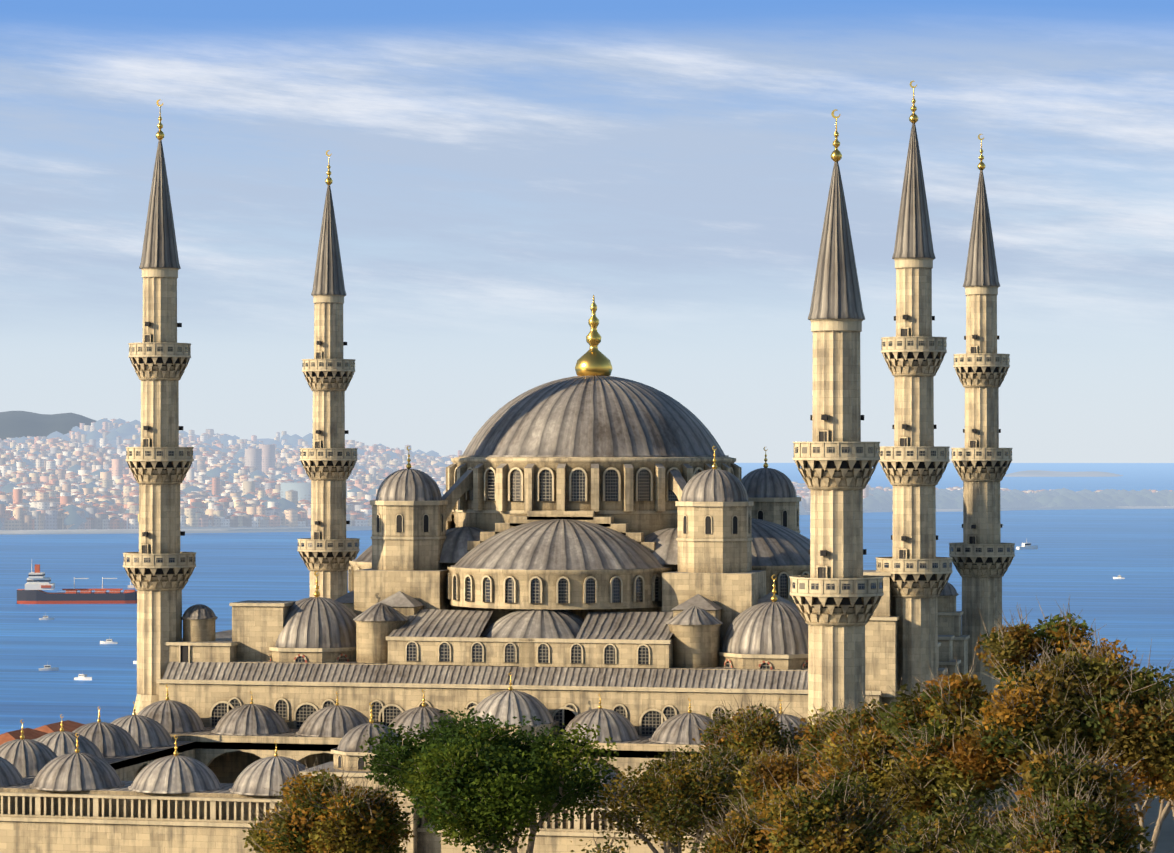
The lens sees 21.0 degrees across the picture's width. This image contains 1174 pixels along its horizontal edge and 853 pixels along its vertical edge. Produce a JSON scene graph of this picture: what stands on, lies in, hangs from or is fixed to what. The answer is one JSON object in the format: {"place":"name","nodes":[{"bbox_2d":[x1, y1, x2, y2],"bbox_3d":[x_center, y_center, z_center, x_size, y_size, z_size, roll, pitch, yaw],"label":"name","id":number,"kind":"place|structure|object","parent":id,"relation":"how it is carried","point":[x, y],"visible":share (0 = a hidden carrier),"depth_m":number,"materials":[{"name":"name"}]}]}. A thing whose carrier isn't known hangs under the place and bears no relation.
{"place":"outdoors","nodes":[
{"label":"outdoors","id":0,"kind":"place"},
{"bbox_2d":[0,411,95,439],"bbox_3d":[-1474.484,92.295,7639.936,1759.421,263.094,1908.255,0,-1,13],"label":"wooded hill","id":1,"kind":"structure","parent":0,"point":[18,424],"depth_m":7307.08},
{"bbox_2d":[0,428,806,534],"bbox_3d":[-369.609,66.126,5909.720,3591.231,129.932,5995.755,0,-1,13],"label":"shore hills","id":2,"kind":"structure","parent":0,"point":[264,440],"depth_m":3064.19,"materials":[{"name":"grey"}]},
{"bbox_2d":[0,418,1172,529],"bbox_3d":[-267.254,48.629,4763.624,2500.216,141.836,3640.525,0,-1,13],"label":"shore town","id":3,"kind":"object","parent":2,"relation":"on","point":[52,488],"visible":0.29,"depth_m":3756.38},
{"bbox_2d":[0,418,1173,529],"bbox_3d":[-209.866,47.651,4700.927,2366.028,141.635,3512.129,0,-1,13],"label":"shore trees","id":4,"kind":"object","parent":2,"relation":"on","point":[879,499],"visible":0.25,"depth_m":4403.62,"materials":[{"name":"green plant"}]},
{"bbox_2d":[0,463,1173,784],"bbox_3d":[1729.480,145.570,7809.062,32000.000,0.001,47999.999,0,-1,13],"label":"sea water","id":5,"kind":"structure","parent":0,"point":[1078,559],"depth_m":1886.03,"materials":[{"name":"blue liquid"}]},
{"bbox_2d":[39,616,53,619],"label":"boat","id":6,"kind":"object","parent":5,"relation":"on","point":[46,618],"visible":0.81,"depth_m":1420.73,"materials":[{"name":"white"}]},
{"bbox_2d":[39,661,58,670],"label":"boat","id":7,"kind":"object","parent":5,"relation":"on","point":[47,667],"visible":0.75,"depth_m":1085.21,"materials":[{"name":"white"}]},
{"bbox_2d":[17,564,136,603],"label":"tanker ship","id":8,"kind":"object","parent":5,"relation":"on","point":[36,584],"visible":0.85,"depth_m":1575.33,"materials":[{"name":"red"}]},
{"bbox_2d":[74,674,91,679],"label":"boat","id":9,"kind":"object","parent":5,"relation":"on","point":[82,677],"visible":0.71,"depth_m":1040.06,"materials":[{"name":"white"}]},
{"bbox_2d":[100,636,117,643],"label":"boat","id":10,"kind":"object","parent":5,"relation":"on","point":[109,641],"visible":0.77,"depth_m":1240.23,"materials":[{"name":"white"}]},
{"bbox_2d":[1016,540,1037,548],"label":"boat","id":11,"kind":"object","parent":5,"relation":"on","point":[1026,545],"visible":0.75,"depth_m":2493.65,"materials":[{"name":"white"}]},
{"bbox_2d":[1005,470,1122,476],"bbox_3d":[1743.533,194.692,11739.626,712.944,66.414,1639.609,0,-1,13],"label":"island hill","id":12,"kind":"structure","parent":5,"relation":"on","point":[1034,473],"depth_m":11290.73,"materials":[{"name":"grey"}]},
{"bbox_2d":[0,506,1173,533],"bbox_3d":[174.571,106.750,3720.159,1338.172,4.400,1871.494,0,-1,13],"label":"shoreline","id":13,"kind":"structure","parent":0,"point":[353,528],"depth_m":3074.36,"materials":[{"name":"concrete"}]},
{"bbox_2d":[0,0,1173,462],"label":"sky","id":14,"kind":"structure","parent":0,"point":[498,168],"materials":[{"name":"blue"}]},
{"bbox_2d":[963,788,1173,852],"bbox_3d":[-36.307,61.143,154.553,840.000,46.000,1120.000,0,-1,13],"label":"terrain","id":15,"kind":"structure","parent":0,"point":[1165,843],"depth_m":317.15,"materials":[{"name":"grey"}]},
{"bbox_2d":[0,720,84,744],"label":"tiled roofs","id":16,"kind":"structure","parent":15,"relation":"on","point":[38,732],"depth_m":311.18,"materials":[{"name":"tile"}]},
{"bbox_2d":[123,99,195,714],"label":"minaret","id":17,"kind":"object","parent":15,"relation":"on","point":[159,566],"visible":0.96,"depth_m":301.52,"materials":[{"name":"stone"}]},
{"bbox_2d":[234,756,418,852],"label":"autumn tree","id":18,"kind":"object","parent":15,"relation":"on","point":[300,842],"depth_m":206.25,"materials":[{"name":"plant"}]},
{"bbox_2d":[297,150,359,599],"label":"minaret","id":19,"kind":"object","parent":15,"relation":"on","point":[328,550],"visible":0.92,"depth_m":352.18,"materials":[{"name":"stone"}]},
{"bbox_2d":[0,672,913,852],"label":"domed courtyard arcade","id":20,"kind":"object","parent":15,"relation":"on","point":[145,780],"depth_m":248.11,"materials":[{"name":"stone"}]},
{"bbox_2d":[358,708,623,852],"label":"tree","id":21,"kind":"object","parent":15,"relation":"on","point":[514,765],"depth_m":201.80,"materials":[{"name":"green plant"}]},
{"bbox_2d":[156,295,969,782],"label":"mosque","id":22,"kind":"structure","parent":15,"relation":"on","point":[630,551],"depth_m":300.46,"materials":[{"name":"stone"}]},
{"bbox_2d":[571,828,628,852],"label":"olive tree","id":23,"kind":"object","parent":15,"relation":"on","point":[604,847],"depth_m":170.53,"materials":[{"name":"green plant"}]},
{"bbox_2d":[581,741,759,852],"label":"olive tree","id":24,"kind":"object","parent":15,"relation":"on","point":[650,785],"depth_m":200.34,"materials":[{"name":"green plant"}]},
{"bbox_2d":[688,686,818,787],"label":"autumn tree","id":25,"kind":"object","parent":15,"relation":"on","point":[750,741],"depth_m":225.25,"materials":[{"name":"plant"}]},
{"bbox_2d":[683,757,916,852],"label":"autumn tree","id":26,"kind":"object","parent":15,"relation":"on","point":[819,808],"depth_m":162.17,"materials":[{"name":"plant"}]},
{"bbox_2d":[711,678,942,830],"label":"autumn tree","id":27,"kind":"object","parent":15,"relation":"on","point":[842,762],"depth_m":187.16,"materials":[{"name":"plant"}]},
{"bbox_2d":[790,109,883,724],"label":"minaret","id":28,"kind":"object","parent":15,"relation":"on","point":[836,594],"visible":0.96,"depth_m":233.50,"materials":[{"name":"stone"}]},
{"bbox_2d":[876,81,952,822],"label":"minaret","id":29,"kind":"object","parent":15,"relation":"on","point":[914,461],"visible":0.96,"depth_m":286.37,"materials":[{"name":"stone"}]},
{"bbox_2d":[872,775,1008,852],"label":"olive tree","id":30,"kind":"object","parent":15,"relation":"on","point":[970,828],"depth_m":150.80,"materials":[{"name":"green plant"}]},
{"bbox_2d":[949,134,1014,805],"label":"minaret","id":31,"kind":"object","parent":15,"relation":"on","point":[981,555],"visible":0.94,"depth_m":333.88,"materials":[{"name":"stone"}]},
{"bbox_2d":[864,597,1173,823],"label":"autumn tree","id":32,"kind":"object","parent":15,"relation":"on","point":[1138,719],"depth_m":165.53,"materials":[{"name":"plant"}]},
{"bbox_2d":[944,729,1173,852],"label":"autumn tree","id":33,"kind":"object","parent":15,"relation":"on","point":[1046,779],"depth_m":147.89,"materials":[{"name":"plant"}]},
{"bbox_2d":[1129,666,1173,852],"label":"olive tree","id":34,"kind":"object","parent":15,"relation":"on","point":[1164,811],"depth_m":239.07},
{"bbox_2d":[1133,690,1173,817],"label":"autumn tree","id":35,"kind":"object","parent":15,"relation":"on","point":[1154,787],"depth_m":188.34,"materials":[{"name":"brown plant"}]}
]}

